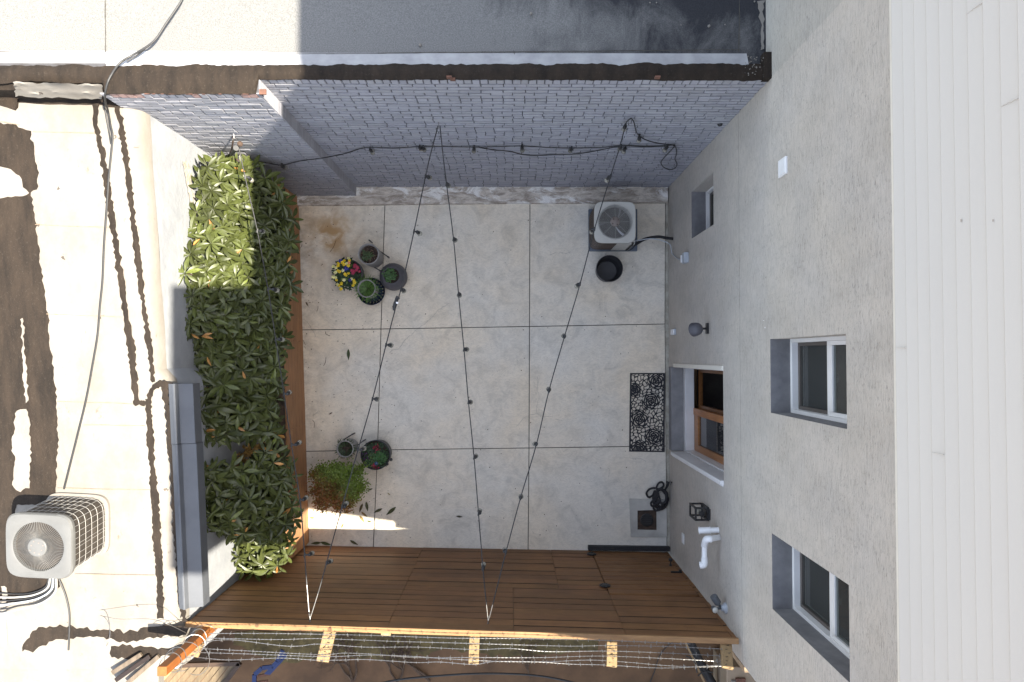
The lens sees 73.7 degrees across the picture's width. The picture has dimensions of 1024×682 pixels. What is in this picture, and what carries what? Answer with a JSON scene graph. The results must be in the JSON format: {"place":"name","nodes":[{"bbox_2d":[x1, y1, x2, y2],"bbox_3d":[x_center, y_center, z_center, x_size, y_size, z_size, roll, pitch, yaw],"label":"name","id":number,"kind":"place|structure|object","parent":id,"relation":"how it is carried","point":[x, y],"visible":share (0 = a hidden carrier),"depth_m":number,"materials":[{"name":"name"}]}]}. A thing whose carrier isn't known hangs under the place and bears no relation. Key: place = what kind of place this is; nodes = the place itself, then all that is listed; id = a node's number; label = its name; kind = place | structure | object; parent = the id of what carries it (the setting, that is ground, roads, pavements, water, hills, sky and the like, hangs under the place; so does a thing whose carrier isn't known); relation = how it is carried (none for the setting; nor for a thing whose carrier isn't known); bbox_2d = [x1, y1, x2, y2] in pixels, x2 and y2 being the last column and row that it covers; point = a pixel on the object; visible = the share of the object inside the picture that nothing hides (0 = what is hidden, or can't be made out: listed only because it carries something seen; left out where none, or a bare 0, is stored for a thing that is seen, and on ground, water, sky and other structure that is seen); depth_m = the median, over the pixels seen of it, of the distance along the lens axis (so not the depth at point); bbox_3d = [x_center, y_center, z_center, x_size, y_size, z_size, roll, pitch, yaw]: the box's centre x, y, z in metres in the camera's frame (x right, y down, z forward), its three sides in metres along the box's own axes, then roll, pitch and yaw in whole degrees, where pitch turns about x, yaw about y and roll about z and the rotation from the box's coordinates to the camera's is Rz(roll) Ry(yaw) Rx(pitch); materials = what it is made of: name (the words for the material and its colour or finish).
{"place":"outdoors","nodes":[
{"label":"outdoors","id":0,"kind":"place"},
{"bbox_2d":[158,236,719,681],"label":"ground","id":1,"kind":"structure","parent":0,"point":[368,670],"depth_m":9.06,"materials":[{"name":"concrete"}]},
{"bbox_2d":[0,81,278,681],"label":"flat roof building","id":2,"kind":"structure","parent":1,"relation":"on","point":[142,453],"depth_m":6.04,"materials":[{"name":"white concrete"}]},
{"bbox_2d":[0,579,48,594],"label":"roof cable","id":3,"kind":"object","parent":2,"relation":"on","point":[25,593],"visible":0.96,"depth_m":6.15,"materials":[{"name":"white plastic"}]},
{"bbox_2d":[0,579,50,597],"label":"roof cable","id":4,"kind":"object","parent":2,"relation":"on","point":[46,588],"visible":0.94,"depth_m":6.14,"materials":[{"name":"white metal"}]},
{"bbox_2d":[0,579,51,600],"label":"roof cable","id":5,"kind":"object","parent":2,"relation":"on","point":[30,597],"visible":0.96,"depth_m":6.14,"materials":[{"name":"white plastic"}]},
{"bbox_2d":[0,579,53,605],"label":"roof cable","id":6,"kind":"object","parent":2,"relation":"on","point":[42,596],"visible":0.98,"depth_m":6.14,"materials":[{"name":"grey plastic"}]},
{"bbox_2d":[0,579,54,609],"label":"roof cable","id":7,"kind":"object","parent":2,"relation":"on","point":[32,602],"visible":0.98,"depth_m":6.13,"materials":[{"name":"white plastic"}]},
{"bbox_2d":[0,579,57,613],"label":"roof cable","id":8,"kind":"object","parent":2,"relation":"on","point":[56,587],"visible":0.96,"depth_m":6.13,"materials":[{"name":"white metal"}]},
{"bbox_2d":[6,492,110,578],"bbox_3d":[-3.881,1.662,5.844,0.564,0.556,0.564,3,95,0],"label":"roof condenser","id":9,"kind":"object","parent":2,"relation":"on","point":[60,535],"visible":1,"depth_m":5.62,"materials":[{"name":"white metal"}]},
{"bbox_2d":[58,579,70,649],"bbox_3d":[-4.036,2.479,6.188,0.068,0.093,0.673,-4,89,0],"label":"roof cable","id":10,"kind":"object","parent":2,"relation":"on","point":[66,598],"visible":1,"depth_m":6.18,"materials":[{"name":"grey plastic"}]},
{"bbox_2d":[103,102,110,142],"bbox_3d":[-3.414,-1.841,5.760,0.018,0.039,0.339,-9,89,0],"label":"cable end","id":11,"kind":"object","parent":2,"relation":"on","point":[107,122],"visible":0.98,"depth_m":5.76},
{"bbox_2d":[63,0,182,488],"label":"roof cable","id":12,"kind":"object","parent":2,"relation":"on","point":[110,161],"visible":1,"depth_m":5.82,"materials":[{"name":"grey plastic"}]},
{"bbox_2d":[111,652,142,674],"bbox_3d":[-3.493,2.923,6.193,0.309,0.030,0.040,-32,89,-1],"label":"loose board","id":13,"kind":"object","parent":2,"relation":"on","point":[126,663],"visible":1,"depth_m":6.18,"materials":[{"name":"beige wood"}]},
{"bbox_2d":[114,654,151,681],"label":"loose board","id":14,"kind":"object","parent":2,"relation":"on","point":[132,668],"visible":1,"depth_m":6.19,"materials":[{"name":"grey wood"}]},
{"bbox_2d":[126,654,160,681],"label":"loose board","id":15,"kind":"object","parent":2,"relation":"on","point":[145,667],"visible":1,"depth_m":6.20,"materials":[{"name":"beige wood"}]},
{"bbox_2d":[100,615,189,645],"bbox_3d":[-3.303,2.562,6.055,0.742,0.366,0.291,-3,89,0],"label":"cable","id":16,"kind":"object","parent":2,"relation":"on","point":[138,618],"visible":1,"depth_m":6.03,"materials":[{"name":"beige plastic"}]},
{"bbox_2d":[164,660,241,681],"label":"wooden deck","id":17,"kind":"structure","parent":2,"relation":"attached to","point":[231,670],"depth_m":8.44,"materials":[{"name":"brown wood"}]},
{"bbox_2d":[311,632,365,681],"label":"bare vine","id":18,"kind":"object","parent":1,"relation":"on","point":[350,676],"visible":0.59,"depth_m":9.02,"materials":[{"name":"brown plant"}]},
{"bbox_2d":[0,0,771,195],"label":"brick building","id":19,"kind":"structure","parent":1,"relation":"on","point":[279,81],"depth_m":5.59,"materials":[{"name":"grey brick"}]},
{"bbox_2d":[127,49,145,61],"bbox_3d":[-3.018,-2.295,5.482,0.180,0.032,0.016,-33,89,-1],"label":"cable end","id":20,"kind":"object","parent":19,"relation":"on","point":[135,56],"visible":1,"depth_m":5.48,"materials":[{"name":"grey plastic"}]},
{"bbox_2d":[228,136,242,161],"bbox_3d":[-2.715,-1.860,6.705,0.287,0.457,0.176,-26,89,-1],"label":"bracket light","id":21,"kind":"object","parent":19,"relation":"attached to","point":[234,149],"visible":0.87,"depth_m":6.54,"materials":[{"name":"metal"}]},
{"bbox_2d":[238,143,674,169],"bbox_3d":[-0.647,-1.983,7.432,4.704,0.616,0.170,0,89,0],"label":"string light","id":22,"kind":"object","parent":19,"relation":"attached to","point":[423,149],"visible":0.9,"depth_m":7.22,"materials":[{"name":"black plastic"}]},
{"bbox_2d":[479,146,664,155],"bbox_3d":[0.674,-2.042,7.351,2.055,0.390,0.065,0,89,0],"label":"string light","id":23,"kind":"object","parent":19,"relation":"attached to","point":[623,150],"visible":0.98,"depth_m":7.35,"materials":[{"name":"black plastic"}]},
{"bbox_3d":[-0.701,-2.056,6.502,0.018,0.048,0.080,0,89,0],"label":"wall hook","id":24,"kind":"object","parent":19,"relation":"attached to","visible":0},
{"bbox_2d":[311,126,437,614],"bbox_3d":[-1.268,0.301,6.566,0.097,0.268,4.822,14,89,0],"label":"string light","id":25,"kind":"object","parent":24,"relation":"hanging from","point":[345,504],"visible":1,"depth_m":6.55,"materials":[{"name":"plastic"}]},
{"bbox_2d":[392,296,399,310],"bbox_3d":[-1.114,-0.361,6.565,0.049,0.062,0.145,14,89,0],"label":"plug connector","id":26,"kind":"object","parent":25,"relation":"attached to","point":[395,302],"visible":1,"depth_m":6.54,"materials":[{"name":"black plastic"}]},
{"bbox_2d":[440,126,487,618],"bbox_3d":[-0.436,0.308,6.582,0.081,0.292,4.728,-5,89,0],"label":"string light","id":27,"kind":"object","parent":24,"relation":"hanging from","point":[465,349],"visible":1,"depth_m":6.58,"materials":[{"name":"plastic"}]},
{"bbox_3d":[1.095,-2.058,6.407,0.018,0.048,0.080,0,89,0],"label":"wall hook","id":28,"kind":"object","parent":19,"relation":"attached to","visible":0},
{"bbox_2d":[488,122,626,620],"bbox_3d":[0.408,0.303,6.509,0.078,0.372,4.881,15,89,0],"label":"string light","id":29,"kind":"object","parent":28,"relation":"hanging from","point":[578,285],"visible":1,"depth_m":6.52,"materials":[{"name":"plastic"}]},
{"bbox_2d":[626,118,676,169],"bbox_3d":[1.487,-2.024,7.160,0.845,1.727,0.062,0,89,0],"label":"string light","id":30,"kind":"object","parent":28,"relation":"hanging from","point":[638,140],"visible":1,"depth_m":7.03,"materials":[{"name":"black plastic"}]},
{"bbox_2d":[375,633,404,681],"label":"bare vine","id":31,"kind":"object","parent":1,"relation":"on","point":[390,662],"visible":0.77,"depth_m":9.02,"materials":[{"name":"brown plant"}]},
{"bbox_2d":[388,634,430,681],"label":"bare vine","id":32,"kind":"object","parent":1,"relation":"on","point":[413,666],"visible":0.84,"depth_m":9.03,"materials":[{"name":"brown plant"}]},
{"bbox_2d":[233,629,597,663],"bbox_3d":[-1.275,4.050,9.056,4.848,0.001,0.466,0,89,0],"label":"moss strip","id":33,"kind":"object","parent":1,"relation":"on","point":[297,642],"visible":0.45,"depth_m":9.05,"materials":[{"name":"plant"}]},
{"bbox_2d":[252,649,286,681],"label":"blue frame","id":34,"kind":"object","parent":33,"relation":"on","point":[273,666],"visible":0.98,"depth_m":8.54,"materials":[{"name":"metal"}]},
{"bbox_2d":[157,546,738,675],"bbox_3d":[-0.492,2.785,7.292,5.078,3.590,0.333,0,89,0],"label":"fence","id":35,"kind":"object","parent":1,"relation":"on","point":[603,595],"visible":0.98,"depth_m":7.07,"materials":[{"name":"brown wood"}]},
{"bbox_2d":[159,624,215,671],"bbox_3d":[-2.829,2.678,5.952,0.208,0.761,0.192,0,89,0],"label":"barbed wire","id":36,"kind":"object","parent":35,"relation":"attached to","point":[189,642],"visible":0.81,"depth_m":5.95,"materials":[{"name":"silver metal"}]},
{"bbox_2d":[175,645,209,674],"bbox_3d":[-2.942,2.954,6.264,0.514,0.285,0.290,-29,89,-1],"label":"barbed wire","id":37,"kind":"object","parent":35,"relation":"hanging from","point":[207,667],"visible":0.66,"depth_m":6.23,"materials":[{"name":"silver metal"}]},
{"bbox_2d":[209,631,687,645],"bbox_3d":[-0.559,2.669,6.150,4.335,0.047,0.051,1,89,0],"label":"barbed wire","id":38,"kind":"object","parent":35,"relation":"attached to","point":[497,638],"visible":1,"depth_m":6.15,"materials":[{"name":"silver metal"}]},
{"bbox_2d":[198,656,720,668],"bbox_3d":[-0.455,2.864,6.086,4.686,0.046,0.071,1,89,0],"label":"barbed wire","id":39,"kind":"object","parent":35,"relation":"attached to","point":[464,664],"visible":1,"depth_m":6.08,"materials":[{"name":"silver metal"}]},
{"bbox_2d":[199,651,720,666],"bbox_3d":[-0.455,2.834,6.098,4.681,0.046,0.074,2,89,0],"label":"barbed wire","id":40,"kind":"object","parent":35,"relation":"attached to","point":[461,659],"visible":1,"depth_m":6.10,"materials":[{"name":"silver metal"}]},
{"bbox_2d":[200,647,720,662],"bbox_3d":[-0.446,2.817,6.111,4.688,0.046,0.076,1,89,0],"label":"barbed wire","id":41,"kind":"object","parent":35,"relation":"attached to","point":[497,657],"visible":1,"depth_m":6.11,"materials":[{"name":"silver metal"}]},
{"bbox_2d":[202,639,720,656],"bbox_3d":[-0.444,2.761,6.125,4.656,0.046,0.074,2,89,0],"label":"barbed wire","id":42,"kind":"object","parent":35,"relation":"attached to","point":[487,649],"visible":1,"depth_m":6.12,"materials":[{"name":"silver metal"}]},
{"bbox_2d":[211,637,721,649],"bbox_3d":[-0.427,2.714,6.137,4.638,0.046,0.051,1,89,0],"label":"barbed wire","id":43,"kind":"object","parent":35,"relation":"attached to","point":[594,645],"visible":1,"depth_m":6.14,"materials":[{"name":"silver metal"}]},
{"bbox_3d":[-1.896,2.594,6.398,0.018,0.048,0.081,0,89,0],"label":"wall hook","id":44,"kind":"object","parent":35,"relation":"attached to","visible":0},
{"bbox_2d":[239,148,314,618],"bbox_3d":[-2.229,0.348,6.640,0.129,0.301,4.602,-9,89,0],"label":"string light","id":45,"kind":"object","parent":44,"relation":"hanging from","point":[288,392],"visible":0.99,"depth_m":6.66,"materials":[{"name":"metal"}]},
{"bbox_2d":[518,639,543,678],"bbox_3d":[0.167,3.990,9.002,0.670,0.092,0.722,34,89,1],"label":"bare vine","id":46,"kind":"object","parent":1,"relation":"on","point":[528,664],"visible":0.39,"depth_m":9.03,"materials":[{"name":"brown plant"}]},
{"bbox_2d":[668,0,1023,681],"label":"apartment building","id":47,"kind":"structure","parent":1,"relation":"on","point":[848,470],"depth_m":4.07,"materials":[{"name":"paint"}]},
{"bbox_2d":[671,329,675,334],"bbox_3d":[2.050,-0.114,8.694,0.035,0.185,0.076,0,89,0],"label":"outlet box","id":48,"kind":"object","parent":47,"relation":"attached to","point":[673,331],"visible":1,"depth_m":8.62,"materials":[{"name":"white plastic"}]},
{"bbox_2d":[680,252,688,263],"bbox_3d":[2.036,-0.979,8.055,0.068,0.135,0.124,0,89,0],"label":"junction box","id":49,"kind":"object","parent":47,"relation":"attached to","point":[684,257],"visible":1,"depth_m":7.99,"materials":[{"name":"grey plastic"}]},
{"bbox_2d":[669,364,723,485],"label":"door","id":50,"kind":"structure","parent":47,"relation":"in","point":[703,424],"depth_m":8.74,"materials":[{"name":"white paint"}]},
{"bbox_2d":[688,323,708,336],"bbox_3d":[1.955,-0.118,7.141,0.242,0.206,0.148,0,89,0],"label":"wall lamp","id":51,"kind":"object","parent":47,"relation":"attached to","point":[695,329],"visible":1,"depth_m":7.08,"materials":[{"name":"black metal"}]},
{"bbox_2d":[689,503,710,520],"bbox_3d":[1.996,1.818,7.261,0.154,0.269,0.142,0,89,0],"label":"wall lantern","id":52,"kind":"object","parent":47,"relation":"attached to","point":[703,511],"depth_m":7.17,"materials":[{"name":"black metal"}]},
{"bbox_2d":[698,526,718,533],"bbox_3d":[1.992,1.909,6.891,0.222,0.124,0.073,-7,89,0],"label":"vent pipe","id":53,"kind":"object","parent":47,"relation":"attached to","point":[706,530],"visible":0.97,"depth_m":6.87,"materials":[{"name":"white plastic"}]},
{"bbox_2d":[699,534,720,568],"bbox_3d":[1.929,2.060,6.762,0.205,0.194,0.399,35,89,1],"label":"vent pipe","id":54,"kind":"object","parent":47,"relation":"attached to","point":[705,542],"visible":0.99,"depth_m":6.75,"materials":[{"name":"white plastic"}]},
{"bbox_2d":[706,186,713,228],"bbox_3d":[2.280,-1.460,7.451,0.085,0.852,0.541,0,89,0],"label":"window","id":55,"kind":"structure","parent":47,"relation":"in","point":[709,194],"depth_m":7.81,"materials":[{"name":"white paint"}]},
{"bbox_2d":[710,594,727,613],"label":"security light","id":56,"kind":"object","parent":47,"relation":"attached to","point":[715,599],"visible":1,"depth_m":6.58,"materials":[{"name":"grey plastic"}]},
{"bbox_2d":[778,156,786,177],"bbox_3d":[2.072,-1.331,5.228,0.021,0.142,0.136,0,89,0],"label":"vent cover","id":57,"kind":"object","parent":47,"relation":"attached to","point":[782,167],"visible":1,"depth_m":5.20,"materials":[{"name":"white paint"}]},
{"bbox_2d":[790,336,846,423],"bbox_3d":[2.289,0.266,4.873,0.095,1.244,0.592,0,89,0],"label":"window","id":58,"kind":"structure","parent":47,"relation":"in","point":[818,377],"depth_m":5.10,"materials":[{"name":"white paint"}]},
{"bbox_2d":[792,547,849,658],"bbox_3d":[2.289,1.824,4.837,0.095,1.244,0.600,0,89,0],"label":"window","id":59,"kind":"structure","parent":47,"relation":"in","point":[820,597],"depth_m":5.05,"materials":[{"name":"white paint"}]},
{"bbox_2d":[384,672,572,681],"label":"alley cable","id":60,"kind":"object","parent":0,"point":[483,673],"visible":1,"depth_m":8.06,"materials":[{"name":"black rubber"}]},
{"bbox_2d":[299,204,666,551],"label":"patio","id":61,"kind":"structure","parent":0,"point":[589,394],"depth_m":8.99,"materials":[{"name":"concrete"}]},
{"bbox_2d":[264,184,308,561],"bbox_3d":[-2.884,0.368,8.582,0.494,0.802,4.573,0,89,0],"label":"planter","id":62,"kind":"object","parent":61,"relation":"on","point":[293,366],"visible":0.27,"depth_m":8.66,"materials":[{"name":"brown wood"}]},
{"bbox_2d":[185,300,294,398],"bbox_3d":[-2.800,0.086,7.423,0.920,1.785,1.044,0,89,0],"label":"rhododendron","id":63,"kind":"object","parent":62,"relation":"on","point":[234,353],"visible":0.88,"depth_m":6.87,"materials":[{"name":"green plant"}]},
{"bbox_2d":[178,223,303,335],"bbox_3d":[-2.769,-0.645,7.377,1.014,1.910,1.210,0,89,0],"label":"rhododendron","id":64,"kind":"object","parent":62,"relation":"in","point":[224,278],"visible":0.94,"depth_m":6.84,"materials":[{"name":"green plant"}]},
{"bbox_2d":[200,370,287,450],"bbox_3d":[-2.847,0.724,7.420,0.836,1.760,0.865,0,89,0],"label":"rhododendron","id":65,"kind":"object","parent":62,"relation":"on","point":[238,418],"visible":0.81,"depth_m":6.92,"materials":[{"name":"green plant"}]},
{"bbox_2d":[188,151,303,263],"bbox_3d":[-2.767,-1.361,7.468,0.994,1.760,1.218,0,89,0],"label":"rhododendron","id":66,"kind":"object","parent":62,"relation":"in","point":[224,203],"visible":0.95,"depth_m":6.91,"materials":[{"name":"green plant"}]},
{"bbox_2d":[233,442,266,464],"bbox_3d":[-3.166,1.282,7.798,1.058,0.894,0.309,-7,89,0],"label":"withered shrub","id":67,"kind":"object","parent":62,"relation":"in","point":[247,452],"visible":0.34,"depth_m":7.42,"materials":[{"name":"brown plant"}]},
{"bbox_2d":[204,439,303,548],"bbox_3d":[-2.765,1.674,7.434,1.004,1.691,1.278,0,89,0],"label":"rhododendron","id":68,"kind":"object","parent":62,"relation":"on","point":[250,501],"visible":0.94,"depth_m":7.10,"materials":[{"name":"green plant"}]},
{"bbox_2d":[231,525,298,581],"bbox_3d":[-2.733,2.343,7.750,0.816,1.027,0.817,0,89,0],"label":"rhododendron","id":69,"kind":"object","parent":62,"relation":"on","point":[257,561],"visible":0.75,"depth_m":7.39,"materials":[{"name":"green plant"}]},
{"bbox_2d":[305,458,370,515],"bbox_3d":[-2.138,1.820,8.568,0.808,0.770,0.751,0,89,0],"label":"barberry pot","id":70,"kind":"object","parent":61,"relation":"on","point":[329,487],"visible":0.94,"depth_m":8.31,"materials":[{"name":"green plant"}]},
{"bbox_2d":[331,257,363,290],"bbox_3d":[-2.104,-0.850,8.786,0.412,0.456,0.452,0,89,0],"label":"flower pot","id":71,"kind":"object","parent":61,"relation":"on","point":[347,272],"visible":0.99,"depth_m":8.62,"materials":[{"name":"yellow plastic"}]},
{"bbox_2d":[334,433,365,458],"bbox_3d":[-2.092,1.356,8.757,0.296,0.413,0.315,25,89,0],"label":"plant pot","id":72,"kind":"object","parent":61,"relation":"on","point":[346,448],"visible":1,"depth_m":8.59,"materials":[{"name":"grey ceramic"}]},
{"bbox_2d":[358,278,384,304],"bbox_3d":[-1.830,-0.643,8.943,0.356,0.134,0.356,0,89,0],"label":"glazed bowl","id":73,"kind":"object","parent":61,"relation":"on","point":[374,301],"visible":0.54,"depth_m":8.93,"materials":[{"name":"blue ceramic"}]},
{"bbox_2d":[351,273,383,303],"bbox_3d":[-1.849,-0.656,8.765,0.440,0.390,0.418,0,89,0],"label":"plant pot","id":74,"kind":"object","parent":73,"relation":"in","point":[366,288],"visible":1,"depth_m":8.64,"materials":[{"name":"grey ceramic"}]},
{"bbox_2d":[358,239,389,270],"bbox_3d":[-1.805,-1.115,8.777,0.339,0.488,0.305,32,89,1],"label":"plant pot","id":75,"kind":"object","parent":61,"relation":"on","point":[370,255],"visible":1,"depth_m":8.62,"materials":[{"name":"grey ceramic"}]},
{"bbox_2d":[361,439,392,469],"bbox_3d":[-1.721,1.447,8.771,0.401,0.384,0.380,0,89,0],"label":"flower pot","id":76,"kind":"object","parent":61,"relation":"on","point":[376,454],"visible":0.98,"depth_m":8.64,"materials":[{"name":"black plastic"}]},
{"bbox_2d":[379,263,407,290],"bbox_3d":[-1.534,-0.830,8.833,0.356,0.366,0.356,0,89,0],"label":"plant pot","id":77,"kind":"object","parent":61,"relation":"on","point":[391,276],"visible":0.99,"depth_m":8.71,"materials":[{"name":"grey plastic"}]},
{"bbox_2d":[306,209,648,537],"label":"fallen leaves","id":78,"kind":"object","parent":61,"relation":"on","point":[430,386],"visible":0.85,"depth_m":8.99,"materials":[{"name":"brown plant"}]},
{"bbox_2d":[297,186,667,205],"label":"kerb","id":79,"kind":"structure","parent":61,"relation":"on","point":[376,196],"depth_m":8.98,"materials":[{"name":"concrete"}]},
{"bbox_2d":[305,209,666,546],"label":"concrete paving joints","id":80,"kind":"object","parent":61,"relation":"in","point":[529,326],"visible":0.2,"depth_m":9.03,"materials":[{"name":"grey concrete"}]},
{"bbox_2d":[596,255,622,281],"bbox_3d":[1.250,-0.927,8.889,0.346,0.277,0.346,0,89,0],"label":"plant pot","id":81,"kind":"object","parent":61,"relation":"on","point":[609,268],"visible":1,"depth_m":8.99,"materials":[{"name":"black plastic"}]},
{"bbox_2d":[588,209,636,250],"bbox_3d":[1.330,-1.461,9.010,0.640,0.055,0.555,0,89,0],"label":"condenser pad","id":82,"kind":"object","parent":61,"relation":"on","point":[591,249],"visible":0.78,"depth_m":8.98,"materials":[{"name":"grey concrete"}]},
{"bbox_2d":[589,202,672,250],"bbox_3d":[1.548,-1.453,8.685,1.072,0.611,0.528,0,89,0],"label":"air conditioner","id":83,"kind":"object","parent":82,"relation":"on","point":[615,228],"visible":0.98,"depth_m":8.42,"materials":[{"name":"beige paint"}]},
{"bbox_2d":[635,238,679,259],"bbox_3d":[1.841,-1.210,8.528,0.615,0.526,0.197,30,89,0],"label":"power cord","id":84,"kind":"object","parent":83,"relation":"attached to","point":[663,241],"visible":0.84,"depth_m":8.68,"materials":[{"name":"grey plastic"}]},
{"bbox_2d":[588,545,669,550],"bbox_3d":[1.525,2.704,8.914,1.065,0.080,0.060,1,89,0],"label":"rubber strip","id":85,"kind":"object","parent":61,"relation":"on","point":[626,548],"visible":1,"depth_m":8.88,"materials":[{"name":"black rubber"}]},
{"bbox_2d":[629,373,664,451],"bbox_3d":[1.778,0.941,8.982,0.479,0.009,1.038,0,89,0],"label":"door mat","id":86,"kind":"object","parent":61,"relation":"on","point":[639,448],"depth_m":8.98,"materials":[{"name":"black rubber"}]},
{"bbox_2d":[629,499,666,536],"bbox_3d":[1.783,2.317,8.949,0.489,0.030,0.495,0,89,0],"label":"floor drain","id":87,"kind":"object","parent":61,"relation":"on","point":[646,520],"visible":1,"depth_m":8.94,"materials":[{"name":"metal"}]},
{"bbox_2d":[645,481,668,511],"bbox_3d":[1.903,2.024,8.893,0.311,0.129,0.411,0,89,0],"label":"garden hose","id":88,"kind":"object","parent":61,"relation":"on","point":[658,505],"visible":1,"depth_m":8.88,"materials":[{"name":"black rubber"}]},
{"bbox_2d":[665,203,669,553],"bbox_3d":[2.070,0.454,9.021,0.094,0.050,4.700,0,89,0],"label":"edge strip","id":89,"kind":"object","parent":61,"relation":"on","point":[667,369],"visible":0.47,"depth_m":9.00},
{"bbox_2d":[650,642,673,681],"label":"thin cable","id":90,"kind":"object","parent":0,"point":[658,659],"visible":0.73,"depth_m":9.04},
{"bbox_2d":[713,648,755,681],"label":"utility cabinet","id":91,"kind":"object","parent":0,"point":[735,674],"visible":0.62,"depth_m":8.51,"materials":[{"name":"beige metal"}]},
{"bbox_2d":[685,643,715,681],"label":"alley pipe","id":92,"kind":"object","parent":91,"relation":"attached to","point":[708,677],"visible":0.55,"depth_m":8.77,"materials":[{"name":"black plastic"}]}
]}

